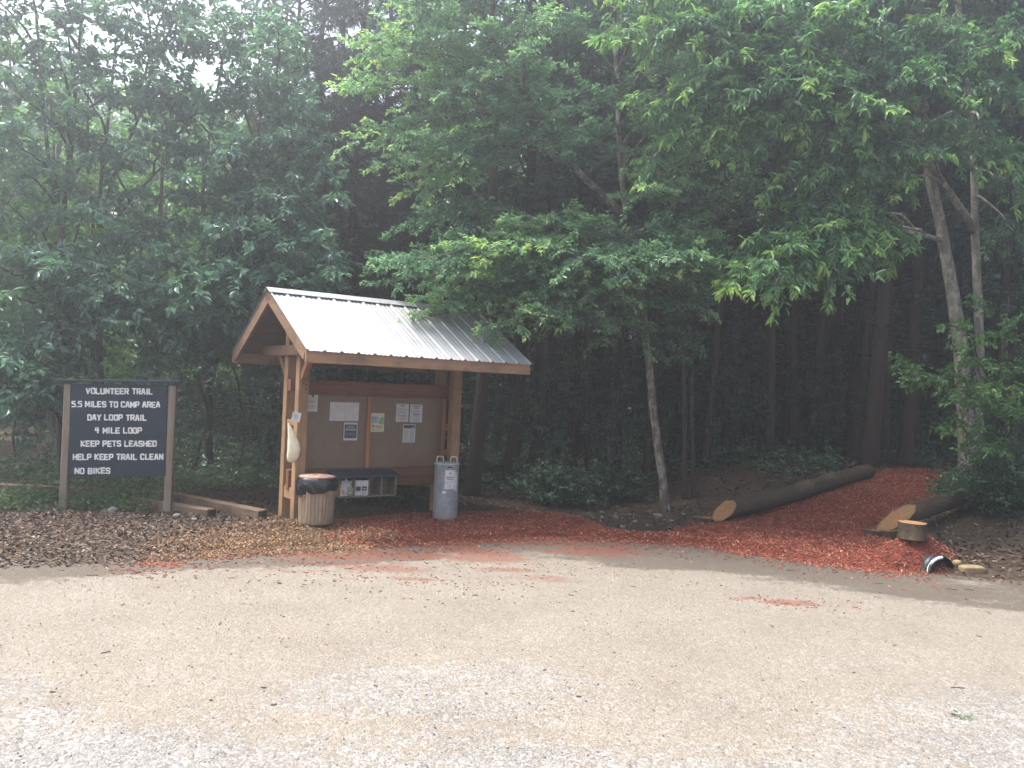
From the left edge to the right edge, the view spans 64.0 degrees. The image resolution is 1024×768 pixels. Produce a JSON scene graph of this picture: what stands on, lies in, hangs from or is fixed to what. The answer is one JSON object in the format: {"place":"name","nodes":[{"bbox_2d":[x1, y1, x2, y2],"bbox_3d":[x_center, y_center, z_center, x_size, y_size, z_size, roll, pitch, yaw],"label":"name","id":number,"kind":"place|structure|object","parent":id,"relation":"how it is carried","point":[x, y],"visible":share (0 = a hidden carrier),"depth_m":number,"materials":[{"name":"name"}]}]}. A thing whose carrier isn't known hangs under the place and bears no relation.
{"place":"outdoors","nodes":[
{"label":"outdoors","id":0,"kind":"place"},
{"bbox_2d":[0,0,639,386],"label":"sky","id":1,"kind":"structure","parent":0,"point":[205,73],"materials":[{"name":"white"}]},
{"bbox_2d":[0,507,1023,767],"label":"parking lot","id":2,"kind":"structure","parent":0,"point":[788,628],"depth_m":6.28,"materials":[{"name":"beige gravel"}]},
{"bbox_2d":[0,407,1023,580],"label":"ground","id":3,"kind":"structure","parent":0,"point":[708,496],"depth_m":14.33,"materials":[{"name":"brown soil"}]},
{"bbox_2d":[0,335,55,467],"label":"sapling","id":4,"kind":"object","parent":3,"relation":"on","point":[44,433],"visible":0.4,"depth_m":16.89,"materials":[{"name":"green plant"}]},
{"bbox_2d":[0,21,112,460],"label":"tree","id":5,"kind":"object","parent":3,"relation":"on","point":[8,236],"visible":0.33,"depth_m":15.97,"materials":[{"name":"green plant"}]},
{"bbox_2d":[0,101,132,442],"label":"understory tree","id":6,"kind":"object","parent":3,"relation":"on","point":[111,126],"visible":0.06,"depth_m":21.86,"materials":[{"name":"green plant"}]},
{"bbox_2d":[0,483,163,499],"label":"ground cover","id":7,"kind":"object","parent":3,"relation":"on","point":[71,488],"visible":0.06,"depth_m":13.39,"materials":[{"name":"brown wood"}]},
{"bbox_2d":[0,0,191,483],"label":"tree","id":8,"kind":"object","parent":3,"relation":"on","point":[109,298],"visible":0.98,"depth_m":13.33,"materials":[{"name":"green plant"}]},
{"bbox_2d":[1,107,198,389],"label":"understory tree","id":9,"kind":"object","parent":3,"relation":"on","point":[123,372],"visible":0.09,"depth_m":23.82,"materials":[{"name":"green plant"}]},
{"bbox_2d":[58,379,181,510],"bbox_3d":[-5.822,1.068,12.113,1.660,2.309,0.180,3,0,-10],"label":"trail sign","id":10,"kind":"object","parent":3,"relation":"on","point":[116,430],"visible":1,"depth_m":12.07,"materials":[{"name":"black paint"}]},
{"bbox_2d":[24,0,247,383],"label":"tree","id":11,"kind":"object","parent":3,"relation":"on","point":[155,48],"visible":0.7,"depth_m":14.87,"materials":[{"name":"green plant"}]},
{"bbox_2d":[0,461,279,512],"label":"weeds","id":12,"kind":"object","parent":3,"relation":"on","point":[92,501],"visible":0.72,"depth_m":13.12,"materials":[{"name":"green plant"}]},
{"bbox_2d":[49,82,246,398],"bbox_3d":[-8.624,-2.417,19.326,5.060,9.010,4.134,2,0,4],"label":"understory tree","id":13,"kind":"object","parent":3,"relation":"on","point":[138,179],"visible":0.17,"depth_m":19.38,"materials":[{"name":"green plant"}]},
{"bbox_2d":[110,106,225,431],"bbox_3d":[-11.038,-3.464,27.310,4.960,10.812,6.072,2,0,29],"label":"understory tree","id":14,"kind":"object","parent":3,"relation":"on","point":[133,355],"visible":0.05,"depth_m":26.27,"materials":[{"name":"green plant"}]},
{"bbox_2d":[130,497,215,516],"bbox_3d":[-5.126,1.916,12.349,1.706,0.253,0.169,2,0,28],"label":"landscape timber","id":15,"kind":"object","parent":3,"relation":"on","point":[196,509],"visible":0.48,"depth_m":12.18,"materials":[{"name":"brown wood"}]},
{"bbox_2d":[162,340,245,464],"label":"sapling","id":16,"kind":"object","parent":3,"relation":"on","point":[191,428],"visible":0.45,"depth_m":18.67,"materials":[{"name":"green plant"}]},
{"bbox_2d":[172,491,266,518],"bbox_3d":[-4.577,1.905,12.602,2.468,0.242,0.168,2,0,38],"label":"landscape timber","id":17,"kind":"object","parent":3,"relation":"on","point":[236,509],"visible":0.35,"depth_m":12.35,"materials":[{"name":"brown wood"}]},
{"bbox_2d":[195,349,280,469],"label":"sapling","id":18,"kind":"object","parent":3,"relation":"on","point":[243,411],"visible":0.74,"depth_m":17.65,"materials":[{"name":"green plant"}]},
{"bbox_2d":[157,105,319,447],"bbox_3d":[-6.829,-2.779,22.772,4.547,9.911,5.566,2,0,19],"label":"understory tree","id":19,"kind":"object","parent":3,"relation":"on","point":[240,371],"visible":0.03,"depth_m":22.13,"materials":[{"name":"green plant"}]},
{"bbox_2d":[117,0,362,469],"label":"tree","id":20,"kind":"object","parent":3,"relation":"on","point":[251,268],"visible":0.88,"depth_m":14.10,"materials":[{"name":"green plant"}]},
{"bbox_2d":[240,374,283,469],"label":"sapling","id":21,"kind":"object","parent":3,"relation":"on","point":[277,435],"visible":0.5,"depth_m":17.00,"materials":[{"name":"green plant"}]},
{"bbox_2d":[185,0,345,428],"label":"cedar tree","id":22,"kind":"object","parent":3,"relation":"on","point":[308,76],"visible":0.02,"depth_m":22.31,"materials":[{"name":"green plant"}]},
{"bbox_2d":[176,0,409,468],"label":"woodland tree","id":23,"kind":"object","parent":3,"relation":"on","point":[299,19],"visible":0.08,"depth_m":18.39,"materials":[{"name":"green plant"}]},
{"bbox_2d":[220,0,402,418],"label":"cedar tree","id":24,"kind":"object","parent":3,"relation":"on","point":[251,116],"visible":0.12,"depth_m":19.15,"materials":[{"name":"green plant"}]},
{"bbox_2d":[279,0,412,408],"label":"cedar tree","id":25,"kind":"object","parent":3,"relation":"on","point":[339,225],"visible":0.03,"depth_m":21.40,"materials":[{"name":"green plant"}]},
{"bbox_2d":[262,0,451,393],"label":"cedar tree","id":26,"kind":"object","parent":3,"relation":"on","point":[355,187],"visible":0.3,"depth_m":17.18,"materials":[{"name":"green plant"}]},
{"bbox_2d":[232,287,531,518],"bbox_3d":[-2.122,0.506,12.720,3.583,3.655,3.290,3,0,-35],"label":"trail shelter","id":27,"kind":"object","parent":3,"relation":"on","point":[296,335],"visible":0.84,"depth_m":12.27,"materials":[{"name":"brown wood"}]},
{"bbox_2d":[329,402,358,420],"bbox_3d":[-2.532,0.419,12.402,0.470,0.283,0.020,3,0,-35],"label":"notice","id":28,"kind":"object","parent":27,"relation":"attached to","point":[344,411],"visible":1,"depth_m":12.40,"materials":[{"name":"paper"}]},
{"bbox_2d":[290,3,474,394],"bbox_3d":[-3.209,-4.977,21.252,4.661,14.617,4.734,2,0,21],"label":"cedar tree","id":29,"kind":"object","parent":3,"relation":"on","point":[392,18],"visible":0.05,"depth_m":20.60,"materials":[{"name":"green plant"}]},
{"bbox_2d":[66,517,700,619],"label":"wood chips","id":30,"kind":"object","parent":3,"relation":"on","point":[239,546],"visible":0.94,"depth_m":10.42,"materials":[{"name":"brown wood"}]},
{"bbox_2d":[296,474,338,525],"bbox_3d":[-2.745,1.610,11.498,0.571,0.685,0.569,2,0,18],"label":"trash can","id":31,"kind":"object","parent":30,"relation":"on","point":[315,493],"visible":1,"depth_m":11.29,"materials":[{"name":"metal"}]},
{"bbox_2d":[306,0,498,395],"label":"cedar tree","id":32,"kind":"object","parent":3,"relation":"on","point":[399,376],"visible":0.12,"depth_m":18.21,"materials":[{"name":"green plant"}]},
{"bbox_2d":[326,0,500,421],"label":"cedar tree","id":33,"kind":"object","parent":3,"relation":"on","point":[418,375],"visible":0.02,"depth_m":19.95,"materials":[{"name":"green plant"}]},
{"bbox_2d":[356,0,537,460],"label":"cedar tree","id":34,"kind":"object","parent":3,"relation":"on","point":[384,202],"visible":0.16,"depth_m":17.48,"materials":[{"name":"green plant"}]},
{"bbox_2d":[364,0,580,496],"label":"forest trunk","id":35,"kind":"object","parent":3,"relation":"on","point":[473,483],"visible":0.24,"depth_m":15.44,"materials":[{"name":"green plant"}]},
{"bbox_2d":[445,316,528,457],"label":"sapling","id":36,"kind":"object","parent":3,"relation":"on","point":[467,385],"visible":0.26,"depth_m":17.71,"materials":[{"name":"green plant"}]},
{"bbox_2d":[399,0,580,455],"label":"woodland tree","id":37,"kind":"object","parent":3,"relation":"on","point":[516,162],"visible":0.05,"depth_m":23.49,"materials":[{"name":"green plant"}]},
{"bbox_2d":[0,1,1023,445],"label":"woods","id":38,"kind":"object","parent":3,"relation":"on","point":[190,393],"visible":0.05,"depth_m":27.89,"materials":[{"name":"green plant"}]},
{"bbox_2d":[0,412,1023,500],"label":"undergrowth","id":39,"kind":"object","parent":3,"relation":"on","point":[227,451],"visible":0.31,"depth_m":17.26,"materials":[{"name":"green plant"}]},
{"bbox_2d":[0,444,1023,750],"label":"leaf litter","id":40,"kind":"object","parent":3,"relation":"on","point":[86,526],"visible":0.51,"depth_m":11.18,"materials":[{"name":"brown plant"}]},
{"bbox_2d":[463,301,564,445],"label":"sapling","id":41,"kind":"object","parent":3,"relation":"on","point":[495,405],"visible":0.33,"depth_m":20.63,"materials":[{"name":"green plant"}]},
{"bbox_2d":[409,0,645,487],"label":"forest trunk","id":42,"kind":"object","parent":3,"relation":"on","point":[513,446],"visible":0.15,"depth_m":17.24,"materials":[{"name":"green plant"}]},
{"bbox_2d":[323,0,752,511],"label":"elm tree","id":43,"kind":"object","parent":3,"relation":"on","point":[524,231],"visible":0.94,"depth_m":12.93,"materials":[{"name":"green plant"}]},
{"bbox_2d":[509,457,586,505],"bbox_3d":[0.664,1.821,14.966,1.070,0.947,1.308,3,0,-30],"label":"shrub","id":44,"kind":"object","parent":3,"relation":"on","point":[551,493],"visible":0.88,"depth_m":14.89,"materials":[{"name":"green plant"}]},
{"bbox_2d":[436,0,662,474],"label":"forest trunk","id":45,"kind":"object","parent":3,"relation":"on","point":[541,158],"visible":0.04,"depth_m":18.73,"materials":[{"name":"brown plant"}]},
{"bbox_2d":[469,0,638,486],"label":"forest trunk","id":46,"kind":"object","parent":3,"relation":"on","point":[519,184],"visible":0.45,"depth_m":16.62,"materials":[{"name":"plant"}]},
{"bbox_2d":[478,0,631,470],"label":"forest trunk","id":47,"kind":"object","parent":3,"relation":"on","point":[552,344],"visible":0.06,"depth_m":20.41,"materials":[{"name":"brown plant"}]},
{"bbox_2d":[536,454,609,508],"bbox_3d":[1.116,1.788,14.786,1.323,1.001,1.171,2,0,7],"label":"shrub","id":48,"kind":"object","parent":3,"relation":"on","point":[568,493],"visible":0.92,"depth_m":14.74,"materials":[{"name":"green plant"}]},
{"bbox_2d":[514,0,635,456],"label":"forest trunk","id":49,"kind":"object","parent":3,"relation":"on","point":[577,448],"depth_m":23.83,"materials":[{"name":"brown plant"}]},
{"bbox_2d":[511,0,657,482],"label":"forest trunk","id":50,"kind":"object","parent":3,"relation":"on","point":[608,170],"visible":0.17,"depth_m":18.19,"materials":[{"name":"brown plant"}]},
{"bbox_2d":[522,0,665,491],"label":"forest trunk","id":51,"kind":"object","parent":3,"relation":"on","point":[593,149],"visible":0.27,"depth_m":17.19,"materials":[{"name":"brown plant"}]},
{"bbox_2d":[545,0,676,457],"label":"woodland tree","id":52,"kind":"object","parent":3,"relation":"on","point":[610,352],"visible":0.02,"depth_m":22.98,"materials":[{"name":"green plant"}]},
{"bbox_2d":[583,449,653,503],"bbox_3d":[1.961,1.922,15.527,1.109,1.381,1.553,3,0,-29],"label":"shrub","id":53,"kind":"object","parent":3,"relation":"on","point":[612,491],"visible":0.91,"depth_m":15.38,"materials":[{"name":"green plant"}]},
{"bbox_2d":[544,0,699,472],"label":"forest trunk","id":54,"kind":"object","parent":3,"relation":"on","point":[601,383],"visible":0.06,"depth_m":19.00,"materials":[{"name":"brown plant"}]},
{"bbox_2d":[546,0,714,481],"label":"forest trunk","id":55,"kind":"object","parent":3,"relation":"on","point":[620,379],"visible":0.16,"depth_m":18.07,"materials":[{"name":"brown plant"}]},
{"bbox_2d":[586,0,702,454],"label":"forest trunk","id":56,"kind":"object","parent":3,"relation":"on","point":[639,375],"visible":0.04,"depth_m":21.84,"materials":[{"name":"brown plant"}]},
{"bbox_2d":[606,306,708,451],"bbox_3d":[3.699,0.048,19.581,2.385,4.340,2.323,3,0,-20],"label":"sapling","id":57,"kind":"object","parent":3,"relation":"on","point":[658,384],"visible":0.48,"depth_m":19.59,"materials":[{"name":"green plant"}]},
{"bbox_2d":[570,0,749,479],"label":"forest trunk","id":58,"kind":"object","parent":3,"relation":"on","point":[647,459],"visible":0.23,"depth_m":17.45,"materials":[{"name":"brown plant"}]},
{"bbox_2d":[635,292,737,461],"bbox_3d":[3.877,-0.008,18.743,2.207,4.123,2.266,3,0,-9],"label":"sapling","id":59,"kind":"object","parent":3,"relation":"on","point":[666,399],"visible":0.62,"depth_m":18.48,"materials":[{"name":"green plant"}]},
{"bbox_2d":[609,0,767,453],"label":"forest trunk","id":60,"kind":"object","parent":3,"relation":"on","point":[669,435],"visible":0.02,"depth_m":20.21,"materials":[{"name":"brown plant"}]},
{"bbox_2d":[646,3,734,431],"bbox_3d":[6.076,-5.591,23.998,4.939,14.780,4.340,2,0,27],"label":"forest trunk","id":61,"kind":"object","parent":3,"relation":"on","point":[702,328],"depth_m":23.92,"materials":[{"name":"brown plant"}]},
{"bbox_2d":[623,28,761,499],"bbox_3d":[3.224,-2.241,14.791,2.688,8.983,1.459,2,0,0],"label":"slender tree","id":62,"kind":"object","parent":3,"relation":"on","point":[717,194],"visible":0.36,"depth_m":14.95,"materials":[{"name":"brown plant"}]},
{"bbox_2d":[621,0,822,449],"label":"forest trunk","id":63,"kind":"object","parent":3,"relation":"on","point":[723,329],"visible":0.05,"depth_m":19.33,"materials":[{"name":"brown plant"}]},
{"bbox_2d":[637,0,819,467],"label":"forest trunk","id":64,"kind":"object","parent":3,"relation":"on","point":[714,360],"visible":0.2,"depth_m":17.21,"materials":[{"name":"brown plant"}]},
{"bbox_2d":[687,313,776,457],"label":"sapling","id":65,"kind":"object","parent":3,"relation":"on","point":[717,424],"visible":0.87,"depth_m":17.38,"materials":[{"name":"green plant"}]},
{"bbox_2d":[649,0,826,455],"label":"forest trunk","id":66,"kind":"object","parent":3,"relation":"on","point":[731,439],"visible":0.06,"depth_m":18.10,"materials":[{"name":"brown plant"}]},
{"bbox_2d":[680,0,821,444],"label":"forest trunk","id":67,"kind":"object","parent":3,"relation":"on","point":[750,330],"visible":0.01,"depth_m":20.62,"materials":[{"name":"brown plant"}]},
{"bbox_2d":[716,328,790,452],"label":"sapling","id":68,"kind":"object","parent":3,"relation":"on","point":[744,374],"visible":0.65,"depth_m":18.22,"materials":[{"name":"green plant"}]},
{"bbox_2d":[692,0,836,451],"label":"forest trunk","id":69,"kind":"object","parent":3,"relation":"on","point":[762,380],"visible":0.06,"depth_m":18.46,"materials":[{"name":"brown plant"}]},
{"bbox_2d":[688,0,856,458],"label":"forest trunk","id":70,"kind":"object","parent":3,"relation":"on","point":[771,386],"visible":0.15,"depth_m":16.98,"materials":[{"name":"brown plant"}]},
{"bbox_2d":[700,0,859,449],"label":"forest trunk","id":71,"kind":"object","parent":3,"relation":"on","point":[784,431],"visible":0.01,"depth_m":19.44,"materials":[{"name":"brown plant"}]},
{"bbox_2d":[737,290,830,417],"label":"sapling","id":72,"kind":"object","parent":3,"relation":"on","point":[780,340],"visible":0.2,"depth_m":22.33,"materials":[{"name":"green plant"}]},
{"bbox_2d":[739,297,831,427],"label":"sapling","id":73,"kind":"object","parent":3,"relation":"on","point":[808,342],"visible":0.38,"depth_m":20.51,"materials":[{"name":"green plant"}]},
{"bbox_2d":[658,0,916,443],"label":"woodland tree","id":74,"kind":"object","parent":3,"relation":"on","point":[761,321],"visible":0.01,"depth_m":20.78,"materials":[{"name":"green plant"}]},
{"bbox_2d":[721,0,883,453],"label":"forest trunk","id":75,"kind":"object","parent":3,"relation":"on","point":[793,387],"visible":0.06,"depth_m":18.41,"materials":[{"name":"brown plant"}]},
{"bbox_2d":[582,0,1023,481],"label":"hickory tree","id":76,"kind":"object","parent":3,"relation":"on","point":[760,84],"visible":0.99,"depth_m":12.79,"materials":[{"name":"green plant"}]},
{"bbox_2d":[729,0,927,454],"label":"forest trunk","id":77,"kind":"object","parent":3,"relation":"on","point":[818,360],"visible":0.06,"depth_m":17.98,"materials":[{"name":"brown plant"}]},
{"bbox_2d":[747,1,946,448],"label":"woodland tree","id":78,"kind":"object","parent":3,"relation":"on","point":[852,305],"visible":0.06,"depth_m":19.82,"materials":[{"name":"green plant"}]},
{"bbox_2d":[782,1,932,453],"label":"forest trunk","id":79,"kind":"object","parent":3,"relation":"on","point":[838,439],"visible":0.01,"depth_m":19.22,"materials":[{"name":"brown plant"}]},
{"bbox_2d":[861,529,879,536],"bbox_3d":[5.568,2.322,12.735,0.279,0.113,0.263,7,-3,-5],"label":"log slice","id":80,"kind":"object","parent":3,"relation":"on","point":[872,532],"visible":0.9,"depth_m":12.63,"materials":[{"name":"brown wood"}]},
{"bbox_2d":[762,0,996,459],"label":"forest trunk","id":81,"kind":"object","parent":3,"relation":"on","point":[855,435],"visible":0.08,"depth_m":17.58,"materials":[{"name":"brown plant"}]},
{"bbox_2d":[780,0,987,467],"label":"forest trunk","id":82,"kind":"object","parent":3,"relation":"on","point":[870,443],"visible":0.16,"depth_m":16.41,"materials":[{"name":"brown plant"}]},
{"bbox_2d":[843,325,925,432],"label":"sapling","id":83,"kind":"object","parent":3,"relation":"on","point":[893,404],"visible":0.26,"depth_m":19.04,"materials":[{"name":"green plant"}]},
{"bbox_2d":[818,22,962,449],"bbox_3d":[8.603,-4.436,20.110,4.124,12.720,3.997,3,0,-18],"label":"forest trunk","id":84,"kind":"object","parent":3,"relation":"on","point":[853,360],"visible":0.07,"depth_m":19.97,"materials":[{"name":"brown plant"}]},
{"bbox_2d":[811,0,991,457],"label":"forest trunk","id":85,"kind":"object","parent":3,"relation":"on","point":[885,432],"visible":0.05,"depth_m":18.40,"materials":[{"name":"brown plant"}]},
{"bbox_2d":[868,288,950,422],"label":"sapling","id":86,"kind":"object","parent":3,"relation":"on","point":[902,337],"visible":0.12,"depth_m":22.07,"materials":[{"name":"green plant"}]},
{"bbox_2d":[803,0,1023,465],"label":"forest trunk","id":87,"kind":"object","parent":3,"relation":"on","point":[905,452],"visible":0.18,"depth_m":16.87,"materials":[{"name":"green plant"}]},
{"bbox_2d":[875,488,977,531],"bbox_3d":[6.925,2.009,13.441,2.875,0.714,0.302,3,0,-33],"label":"fallen log","id":88,"kind":"object","parent":3,"relation":"on","point":[926,508],"visible":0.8,"depth_m":13.10,"materials":[{"name":"brown wood"}]},
{"bbox_2d":[895,318,988,460],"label":"sapling","id":89,"kind":"object","parent":3,"relation":"on","point":[925,392],"visible":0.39,"depth_m":18.27,"materials":[{"name":"green plant"}]},
{"bbox_2d":[875,4,1014,401],"bbox_3d":[10.476,-5.074,20.913,4.952,14.185,6.060,2,0,21],"label":"woodland tree","id":90,"kind":"object","parent":3,"relation":"on","point":[931,301],"visible":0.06,"depth_m":20.79,"materials":[{"name":"green plant"}]},
{"bbox_2d":[877,0,1023,457],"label":"woodland tree","id":91,"kind":"object","parent":3,"relation":"on","point":[959,275],"visible":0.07,"depth_m":19.21,"materials":[{"name":"green plant"}]},
{"bbox_2d":[879,0,1023,457],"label":"forest trunk","id":92,"kind":"object","parent":3,"relation":"on","point":[917,430],"visible":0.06,"depth_m":18.66,"materials":[{"name":"brown plant"}]},
{"bbox_2d":[888,294,1023,488],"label":"sapling","id":93,"kind":"object","parent":3,"relation":"on","point":[985,398],"visible":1,"depth_m":13.18,"materials":[{"name":"green plant"}]},
{"bbox_2d":[895,0,1017,453],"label":"forest trunk","id":94,"kind":"object","parent":3,"relation":"on","point":[936,355],"visible":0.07,"depth_m":20.33,"materials":[{"name":"brown plant"}]},
{"bbox_2d":[890,0,1023,467],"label":"woodland tree","id":95,"kind":"object","parent":3,"relation":"on","point":[1003,283],"visible":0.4,"depth_m":17.40,"materials":[{"name":"green plant"}]},
{"bbox_2d":[894,8,1023,453],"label":"forest trunk","id":96,"kind":"object","parent":3,"relation":"on","point":[1005,195],"visible":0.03,"depth_m":20.18,"materials":[{"name":"brown plant"}]},
{"bbox_2d":[925,443,1023,522],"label":"shrub","id":97,"kind":"object","parent":3,"relation":"on","point":[988,500],"visible":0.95,"depth_m":13.33,"materials":[{"name":"green plant"}]},
{"bbox_2d":[929,0,1023,455],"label":"forest trunk","id":98,"kind":"object","parent":3,"relation":"on","point":[1009,316],"visible":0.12,"depth_m":18.90,"materials":[{"name":"brown plant"}]},
{"bbox_2d":[963,0,1023,183],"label":"woodland tree","id":99,"kind":"object","parent":3,"relation":"on","point":[1006,121],"visible":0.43,"depth_m":16.34,"materials":[{"name":"green plant"}]},
{"bbox_2d":[977,427,1023,508],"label":"shrub","id":100,"kind":"object","parent":3,"relation":"on","point":[1015,444],"visible":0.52,"depth_m":13.34,"materials":[{"name":"green plant"}]},
{"bbox_2d":[93,467,977,644],"bbox_3d":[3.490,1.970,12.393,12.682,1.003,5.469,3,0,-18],"label":"mulch path","id":101,"kind":"structure","parent":0,"point":[925,550],"depth_m":11.99,"materials":[{"name":"red wood"}]},
{"bbox_2d":[432,456,459,519],"bbox_3d":[-1.025,1.611,12.711,0.398,0.990,0.398,2,0,0],"label":"drop bin","id":102,"kind":"object","parent":101,"relation":"on","point":[445,506],"visible":0.9,"depth_m":12.55,"materials":[{"name":"silver metal"}]},
{"bbox_2d":[711,464,875,521],"bbox_3d":[5.052,1.873,14.392,4.248,0.865,0.332,3,0,-35],"label":"fallen log","id":103,"kind":"object","parent":101,"relation":"on","point":[748,504],"visible":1,"depth_m":14.04,"materials":[{"name":"brown wood"}]},
{"bbox_2d":[897,520,926,540],"bbox_3d":[5.256,1.921,10.766,0.366,0.213,0.360,2,0,36],"label":"log round","id":104,"kind":"object","parent":101,"relation":"on","point":[912,530],"visible":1,"depth_m":10.62,"materials":[{"name":"brown wood"}]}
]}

